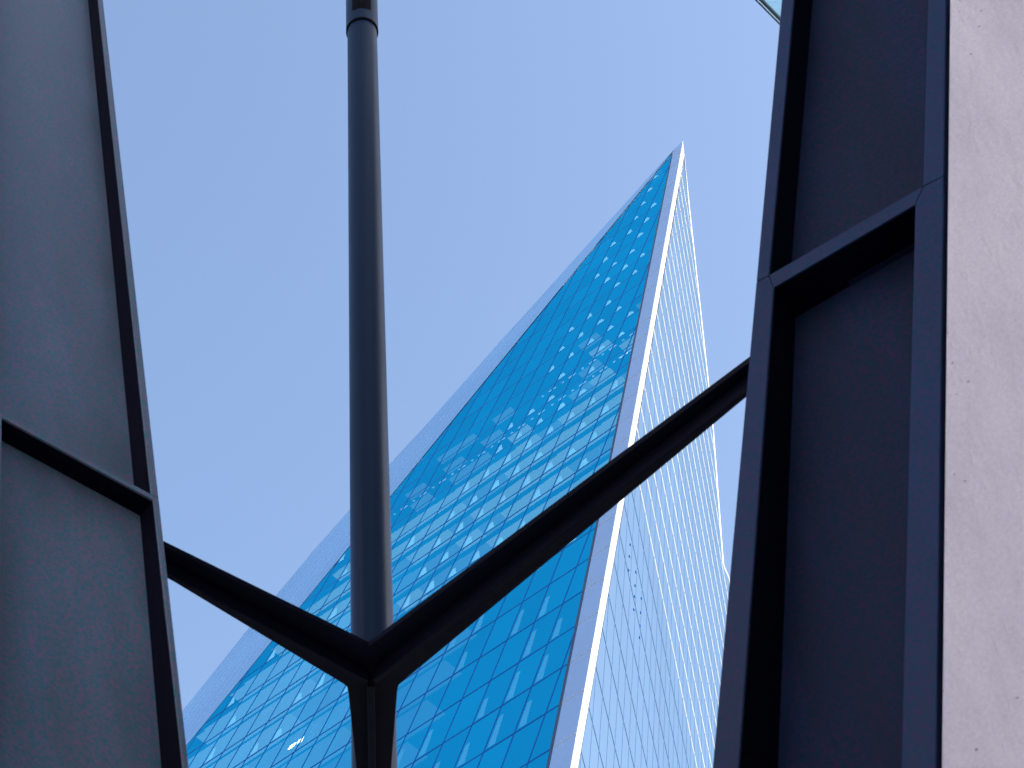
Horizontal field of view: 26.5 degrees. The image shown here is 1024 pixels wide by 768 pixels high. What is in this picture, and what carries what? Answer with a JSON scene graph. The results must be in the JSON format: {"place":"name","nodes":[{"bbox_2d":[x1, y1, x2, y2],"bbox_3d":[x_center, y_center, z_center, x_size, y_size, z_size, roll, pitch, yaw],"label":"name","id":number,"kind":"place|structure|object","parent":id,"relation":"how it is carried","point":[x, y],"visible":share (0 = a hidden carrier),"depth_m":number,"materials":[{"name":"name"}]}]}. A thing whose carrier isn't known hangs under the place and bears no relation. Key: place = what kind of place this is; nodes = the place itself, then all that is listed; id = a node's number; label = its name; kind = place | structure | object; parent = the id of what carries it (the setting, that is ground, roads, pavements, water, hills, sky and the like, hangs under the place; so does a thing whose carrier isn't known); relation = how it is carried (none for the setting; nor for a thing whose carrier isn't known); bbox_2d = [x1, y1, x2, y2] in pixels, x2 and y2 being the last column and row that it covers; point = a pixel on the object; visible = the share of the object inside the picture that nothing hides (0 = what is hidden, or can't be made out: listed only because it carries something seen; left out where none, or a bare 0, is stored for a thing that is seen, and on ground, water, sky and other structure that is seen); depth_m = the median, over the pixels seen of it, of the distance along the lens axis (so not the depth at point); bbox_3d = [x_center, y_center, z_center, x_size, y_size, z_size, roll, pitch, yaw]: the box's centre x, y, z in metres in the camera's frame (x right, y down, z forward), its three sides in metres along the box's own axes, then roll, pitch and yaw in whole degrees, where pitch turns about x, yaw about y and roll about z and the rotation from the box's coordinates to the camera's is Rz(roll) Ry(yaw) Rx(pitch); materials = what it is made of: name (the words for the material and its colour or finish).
{"place":"outdoors","nodes":[
{"label":"outdoors","id":0,"kind":"place"},
{"bbox_2d":[103,0,781,710],"label":"sky","id":1,"kind":"structure","parent":0,"point":[512,132],"materials":[{"name":"blue"}]},
{"label":"ground","id":2,"kind":"structure","parent":0,"visible":0},
{"bbox_2d":[0,0,188,767],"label":"steel column","id":3,"kind":"structure","parent":2,"relation":"on","point":[89,677],"depth_m":12.04,"materials":[{"name":"grey metal"}]},
{"bbox_2d":[346,0,397,767],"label":"steel pole","id":4,"kind":"object","parent":2,"relation":"on","point":[371,601],"visible":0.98,"depth_m":21.52,"materials":[{"name":"metal"}]},
{"bbox_2d":[182,141,729,767],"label":"glass tower","id":5,"kind":"structure","parent":2,"relation":"on","point":[598,643],"depth_m":147.50,"materials":[{"name":"blue glass"}]},
{"bbox_2d":[187,746,200,766],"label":"window","id":6,"kind":"structure","parent":5,"relation":"in","point":[190,756],"depth_m":144.05,"materials":[{"name":"blue glass"}]},
{"bbox_2d":[189,732,221,767],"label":"window","id":7,"kind":"structure","parent":5,"relation":"in","point":[199,759],"depth_m":142.51,"materials":[{"name":"blue glass"}]},
{"bbox_2d":[201,753,221,767],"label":"window","id":8,"kind":"structure","parent":5,"relation":"in","point":[210,764],"depth_m":138.92,"materials":[{"name":"blue glass"}]},
{"bbox_2d":[204,717,243,763],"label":"window","id":9,"kind":"structure","parent":5,"relation":"in","point":[225,737],"depth_m":141.61,"materials":[{"name":"blue glass"}]},
{"bbox_2d":[214,739,242,767],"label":"window","id":10,"kind":"structure","parent":5,"relation":"in","point":[227,755],"depth_m":137.52,"materials":[{"name":"blue glass"}]},
{"bbox_2d":[225,703,264,749],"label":"window","id":11,"kind":"structure","parent":5,"relation":"in","point":[248,720],"depth_m":140.89,"materials":[{"name":"blue glass"}]},
{"bbox_2d":[228,724,265,767],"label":"window","id":12,"kind":"structure","parent":5,"relation":"in","point":[246,746],"depth_m":136.19,"materials":[{"name":"blue glass"}]},
{"bbox_2d":[242,745,267,767],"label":"window","id":13,"kind":"structure","parent":5,"relation":"in","point":[252,761],"depth_m":132.55,"materials":[{"name":"blue glass"}]},
{"bbox_2d":[246,670,283,714],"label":"window","id":14,"kind":"structure","parent":5,"relation":"in","point":[267,688],"depth_m":144.90,"materials":[{"name":"blue glass"}]},
{"bbox_2d":[246,689,285,735],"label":"window","id":15,"kind":"structure","parent":5,"relation":"in","point":[270,705],"depth_m":140.17,"materials":[{"name":"blue glass"}]},
{"bbox_2d":[247,709,287,757],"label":"window","id":16,"kind":"structure","parent":5,"relation":"in","point":[271,727],"depth_m":135.42,"materials":[{"name":"blue glass"}]},
{"bbox_2d":[256,730,290,767],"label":"window","id":17,"kind":"structure","parent":5,"relation":"in","point":[272,750],"depth_m":131.03,"materials":[{"name":"blue glass"}]},
{"bbox_2d":[271,754,291,767],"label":"window","id":18,"kind":"structure","parent":5,"relation":"in","point":[282,764],"depth_m":127.37,"materials":[{"name":"blue glass"}]},
{"bbox_2d":[268,658,302,699],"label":"window","id":19,"kind":"structure","parent":5,"relation":"in","point":[289,673],"depth_m":144.19,"materials":[{"name":"blue glass"}]},
{"bbox_2d":[269,674,307,719],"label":"window","id":20,"kind":"structure","parent":5,"relation":"in","point":[288,697],"depth_m":139.48,"materials":[{"name":"blue glass"}]},
{"bbox_2d":[270,694,310,742],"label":"window","id":21,"kind":"structure","parent":5,"relation":"in","point":[290,718],"depth_m":134.70,"materials":[{"name":"blue glass"}]},
{"bbox_2d":[272,715,313,765],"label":"window","id":22,"kind":"structure","parent":5,"relation":"in","point":[296,733],"depth_m":129.98,"materials":[{"name":"blue glass"}]},
{"bbox_2d":[289,660,312,685],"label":"window","id":23,"kind":"structure","parent":5,"relation":"in","point":[305,667],"depth_m":142.67,"materials":[{"name":"blue glass"}]},
{"bbox_2d":[286,738,316,767],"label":"window","id":24,"kind":"structure","parent":5,"relation":"in","point":[299,757],"depth_m":126.04,"materials":[{"name":"blue glass"}]},
{"bbox_2d":[291,668,322,705],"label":"window","id":25,"kind":"structure","parent":5,"relation":"in","point":[313,677],"depth_m":138.55,"materials":[{"name":"blue glass"}]},
{"bbox_2d":[294,679,332,726],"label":"window","id":26,"kind":"structure","parent":5,"relation":"in","point":[316,697],"depth_m":134.04,"materials":[{"name":"blue glass"}]},
{"bbox_2d":[295,699,337,750],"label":"window","id":27,"kind":"structure","parent":5,"relation":"in","point":[319,719],"depth_m":129.30,"materials":[{"name":"blue glass"}]},
{"bbox_2d":[302,721,341,767],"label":"window","id":28,"kind":"structure","parent":5,"relation":"in","point":[321,745],"depth_m":124.64,"materials":[{"name":"blue glass"}]},
{"bbox_2d":[314,672,332,689],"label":"window","id":29,"kind":"structure","parent":5,"relation":"in","point":[325,677],"depth_m":136.95,"materials":[{"name":"blue glass"}]},
{"bbox_2d":[317,679,344,710],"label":"window","id":30,"kind":"structure","parent":5,"relation":"in","point":[336,687],"depth_m":132.71,"materials":[{"name":"blue glass"}]},
{"bbox_2d":[319,746,345,767],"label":"window","id":31,"kind":"structure","parent":5,"relation":"in","point":[331,761],"depth_m":121.01,"materials":[{"name":"blue glass"}]},
{"bbox_2d":[320,692,349,733],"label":"window","id":32,"kind":"structure","parent":5,"relation":"in","point":[342,705],"depth_m":128.25,"materials":[{"name":"blue glass"}]},
{"bbox_2d":[396,694,424,739],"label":"window","id":33,"kind":"structure","parent":5,"relation":"in","point":[405,716],"depth_m":118.12,"materials":[{"name":"blue glass"}]},
{"bbox_2d":[394,552,429,594],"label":"window","id":34,"kind":"structure","parent":5,"relation":"in","point":[412,572],"depth_m":144.79,"materials":[{"name":"blue glass"}]},
{"bbox_2d":[397,718,432,767],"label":"window","id":35,"kind":"structure","parent":5,"relation":"in","point":[410,747],"depth_m":113.19,"materials":[{"name":"blue glass"}]},
{"bbox_2d":[400,568,435,610],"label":"window","id":36,"kind":"structure","parent":5,"relation":"in","point":[420,585],"depth_m":140.03,"materials":[{"name":"blue glass"}]},
{"bbox_2d":[401,655,442,707],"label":"window","id":37,"kind":"structure","parent":5,"relation":"in","point":[423,678],"depth_m":121.75,"materials":[{"name":"blue glass"}]},
{"bbox_2d":[412,745,440,767],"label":"window","id":38,"kind":"structure","parent":5,"relation":"in","point":[427,761],"depth_m":109.51,"materials":[{"name":"blue glass"}]},
{"bbox_2d":[186,156,670,767],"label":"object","id":39,"kind":"structure","parent":5,"relation":"in","point":[343,735],"depth_m":161.45,"materials":[{"name":"blue glass"}]},
{"bbox_2d":[408,677,450,732],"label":"window","id":40,"kind":"structure","parent":5,"relation":"in","point":[430,703],"depth_m":117.00,"materials":[{"name":"blue glass"}]},
{"bbox_2d":[419,584,442,603],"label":"window","id":41,"kind":"structure","parent":5,"relation":"in","point":[423,598],"depth_m":136.95,"materials":[{"name":"blue glass"}]},
{"bbox_2d":[416,538,450,579],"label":"window","id":42,"kind":"structure","parent":5,"relation":"in","point":[435,555],"depth_m":144.09,"materials":[{"name":"blue glass"}]},
{"bbox_2d":[420,644,447,667],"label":"window","id":43,"kind":"structure","parent":5,"relation":"in","point":[442,650],"depth_m":124.24,"materials":[{"name":"blue glass"}]},
{"bbox_2d":[416,701,459,758],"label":"window","id":44,"kind":"structure","parent":5,"relation":"in","point":[436,734],"depth_m":112.27,"materials":[{"name":"blue glass"}]},
{"bbox_2d":[423,552,458,595],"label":"window","id":45,"kind":"structure","parent":5,"relation":"in","point":[441,572],"depth_m":139.36,"materials":[{"name":"blue glass"}]},
{"bbox_2d":[427,638,468,690],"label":"window","id":46,"kind":"structure","parent":5,"relation":"in","point":[450,659],"depth_m":121.07,"materials":[{"name":"blue glass"}]},
{"bbox_2d":[433,726,470,767],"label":"window","id":47,"kind":"structure","parent":5,"relation":"in","point":[450,750],"depth_m":108.05,"materials":[{"name":"blue glass"}]},
{"bbox_2d":[443,567,466,585],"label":"window","id":48,"kind":"structure","parent":5,"relation":"in","point":[447,581],"depth_m":136.42,"materials":[{"name":"blue glass"}]},
{"bbox_2d":[439,523,472,563],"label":"window","id":49,"kind":"structure","parent":5,"relation":"in","point":[458,539],"depth_m":143.39,"materials":[{"name":"blue glass"}]},
{"bbox_2d":[436,660,477,714],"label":"window","id":50,"kind":"structure","parent":5,"relation":"in","point":[457,686],"depth_m":116.32,"materials":[{"name":"blue glass"}]},
{"bbox_2d":[445,620,476,651],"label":"window","id":51,"kind":"structure","parent":5,"relation":"in","point":[466,633],"depth_m":123.91,"materials":[{"name":"blue glass"}]},
{"bbox_2d":[446,536,481,579],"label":"window","id":52,"kind":"structure","parent":5,"relation":"in","point":[465,555],"depth_m":138.63,"materials":[{"name":"blue glass"}]},
{"bbox_2d":[444,682,488,741],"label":"window","id":53,"kind":"structure","parent":5,"relation":"in","point":[467,710],"depth_m":111.56,"materials":[{"name":"blue glass"}]},
{"bbox_2d":[454,621,494,673],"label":"window","id":54,"kind":"structure","parent":5,"relation":"in","point":[474,647],"depth_m":120.36,"materials":[{"name":"blue glass"}]},
{"bbox_2d":[455,708,499,767],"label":"window","id":55,"kind":"structure","parent":5,"relation":"in","point":[478,736],"depth_m":106.82,"materials":[{"name":"blue glass"}]},
{"bbox_2d":[461,507,495,548],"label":"window","id":56,"kind":"structure","parent":5,"relation":"in","point":[479,526],"depth_m":142.69,"materials":[{"name":"blue glass"}]},
{"bbox_2d":[463,642,504,696],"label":"window","id":57,"kind":"structure","parent":5,"relation":"in","point":[483,672],"depth_m":115.61,"materials":[{"name":"blue glass"}]},
{"bbox_2d":[469,522,503,564],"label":"window","id":58,"kind":"structure","parent":5,"relation":"in","point":[487,541],"depth_m":137.96,"materials":[{"name":"blue glass"}]},
{"bbox_2d":[471,597,504,634],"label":"window","id":59,"kind":"structure","parent":5,"relation":"in","point":[491,614],"depth_m":123.61,"materials":[{"name":"blue glass"}]},
{"bbox_2d":[473,664,516,722],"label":"window","id":60,"kind":"structure","parent":5,"relation":"in","point":[494,696],"depth_m":110.85,"materials":[{"name":"blue glass"}]},
{"bbox_2d":[478,735,512,767],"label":"window","id":61,"kind":"structure","parent":5,"relation":"in","point":[494,757],"depth_m":103.08,"materials":[{"name":"blue glass"}]},
{"bbox_2d":[484,492,517,533],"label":"window","id":62,"kind":"structure","parent":5,"relation":"in","point":[502,510],"depth_m":142.03,"materials":[{"name":"blue glass"}]},
{"bbox_2d":[481,603,521,655],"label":"window","id":63,"kind":"structure","parent":5,"relation":"in","point":[502,627],"depth_m":119.69,"materials":[{"name":"blue glass"}]},
{"bbox_2d":[485,689,529,749],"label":"window","id":64,"kind":"structure","parent":5,"relation":"in","point":[508,717],"depth_m":106.13,"materials":[{"name":"blue glass"}]},
{"bbox_2d":[493,505,527,547],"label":"window","id":65,"kind":"structure","parent":5,"relation":"in","point":[510,526],"depth_m":137.39,"materials":[{"name":"blue glass"}]},
{"bbox_2d":[492,623,533,678],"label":"window","id":66,"kind":"structure","parent":5,"relation":"in","point":[511,654],"depth_m":114.93,"materials":[{"name":"blue glass"}]},
{"bbox_2d":[497,573,533,617],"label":"window","id":67,"kind":"structure","parent":5,"relation":"in","point":[516,596],"depth_m":123.27,"materials":[{"name":"blue glass"}]},
{"bbox_2d":[502,715,543,767],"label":"window","id":68,"kind":"structure","parent":5,"relation":"in","point":[522,743],"depth_m":101.58,"materials":[{"name":"blue glass"}]},
{"bbox_2d":[507,477,539,517],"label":"window","id":69,"kind":"structure","parent":5,"relation":"in","point":[523,498],"depth_m":141.30,"materials":[{"name":"blue glass"}]},
{"bbox_2d":[503,646,545,703],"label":"window","id":70,"kind":"structure","parent":5,"relation":"in","point":[526,670],"depth_m":110.18,"materials":[{"name":"blue glass"}]},
{"bbox_2d":[509,585,548,637],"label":"window","id":71,"kind":"structure","parent":5,"relation":"in","point":[529,609],"depth_m":118.99,"materials":[{"name":"blue glass"}]},
{"bbox_2d":[518,490,550,529],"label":"window","id":72,"kind":"structure","parent":5,"relation":"in","point":[536,507],"depth_m":136.85,"materials":[{"name":"blue glass"}]},
{"bbox_2d":[527,751,548,767],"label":"window","id":73,"kind":"structure","parent":5,"relation":"in","point":[540,762],"depth_m":98.21,"materials":[{"name":"blue glass"}]},
{"bbox_2d":[515,669,560,731],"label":"window","id":74,"kind":"structure","parent":5,"relation":"in","point":[540,694],"depth_m":105.44,"materials":[{"name":"blue glass"}]},
{"bbox_2d":[520,606,560,660],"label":"window","id":75,"kind":"structure","parent":5,"relation":"in","point":[541,631],"depth_m":114.23,"materials":[{"name":"blue glass"}]},
{"bbox_2d":[524,551,561,599],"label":"window","id":76,"kind":"structure","parent":5,"relation":"in","point":[542,577],"depth_m":122.94,"materials":[{"name":"blue glass"}]},
{"bbox_2d":[529,706,557,760],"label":"window","id":77,"kind":"structure","parent":5,"relation":"in","point":[543,742],"depth_m":100.61,"materials":[{"name":"blue glass"}]},
{"bbox_2d":[530,462,562,501],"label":"window","id":78,"kind":"structure","parent":5,"relation":"in","point":[547,480],"depth_m":140.61,"materials":[{"name":"blue glass"}]},
{"bbox_2d":[533,627,574,684],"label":"window","id":79,"kind":"structure","parent":5,"relation":"in","point":[556,650],"depth_m":109.48,"materials":[{"name":"blue glass"}]},
{"bbox_2d":[536,568,574,619],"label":"window","id":80,"kind":"structure","parent":5,"relation":"in","point":[557,590],"depth_m":118.26,"materials":[{"name":"blue glass"}]},
{"bbox_2d":[543,474,574,510],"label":"window","id":81,"kind":"structure","parent":5,"relation":"in","point":[561,489],"depth_m":136.35,"materials":[{"name":"blue glass"}]},
{"bbox_2d":[543,435,574,473],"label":"window","id":82,"kind":"structure","parent":5,"relation":"in","point":[559,453],"depth_m":144.69,"materials":[{"name":"blue glass"}]},
{"bbox_2d":[549,592,581,641],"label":"window","id":83,"kind":"structure","parent":5,"relation":"in","point":[566,620],"depth_m":113.45,"materials":[{"name":"blue glass"}]},
{"bbox_2d":[551,533,588,581],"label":"window","id":84,"kind":"structure","parent":5,"relation":"in","point":[570,555],"depth_m":122.34,"materials":[{"name":"blue glass"}]},
{"bbox_2d":[553,445,586,486],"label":"window","id":85,"kind":"structure","parent":5,"relation":"in","point":[570,465],"depth_m":139.93,"materials":[{"name":"blue glass"}]},
{"bbox_2d":[564,560,587,601],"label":"window","id":86,"kind":"structure","parent":5,"relation":"in","point":[576,586],"depth_m":117.51,"materials":[{"name":"blue glass"}]},
{"bbox_2d":[564,525,591,547],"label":"window","id":87,"kind":"structure","parent":5,"relation":"in","point":[587,530],"depth_m":124.67,"materials":[{"name":"blue glass"}]},
{"bbox_2d":[565,420,596,458],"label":"window","id":88,"kind":"structure","parent":5,"relation":"in","point":[581,438],"depth_m":143.98,"materials":[{"name":"blue glass"}]},
{"bbox_2d":[569,457,598,490],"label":"window","id":89,"kind":"structure","parent":5,"relation":"in","point":[586,471],"depth_m":135.85,"materials":[{"name":"blue glass"}]},
{"bbox_2d":[577,430,609,470],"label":"window","id":90,"kind":"structure","parent":5,"relation":"in","point":[593,450],"depth_m":139.21,"materials":[{"name":"blue glass"}]},
{"bbox_2d":[589,404,619,441],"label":"window","id":91,"kind":"structure","parent":5,"relation":"in","point":[604,423],"depth_m":143.28,"materials":[{"name":"blue glass"}]},
{"bbox_2d":[713,0,948,767],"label":"steel column","id":92,"kind":"structure","parent":2,"relation":"on","point":[832,653],"depth_m":10.56,"materials":[{"name":"metal"}]},
{"bbox_2d":[163,357,749,767],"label":"steel brace","id":93,"kind":"object","parent":92,"relation":"attached to","point":[374,672],"visible":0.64,"depth_m":12.24,"materials":[{"name":"paint"}]},
{"bbox_2d":[941,0,1023,767],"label":"concrete pillar","id":94,"kind":"structure","parent":2,"relation":"on","point":[982,709],"depth_m":9.85,"materials":[{"name":"grey concrete"}]},
{"bbox_3d":[14.478,-15.694,10.347,20.800,36.900,35.200,-6,-52,0],"label":"office building","id":95,"kind":"object","parent":2,"relation":"on","visible":0},
{"bbox_2d":[755,0,779,24],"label":"glass canopy","id":96,"kind":"object","parent":95,"relation":"attached to","point":[770,9],"depth_m":19.63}
]}

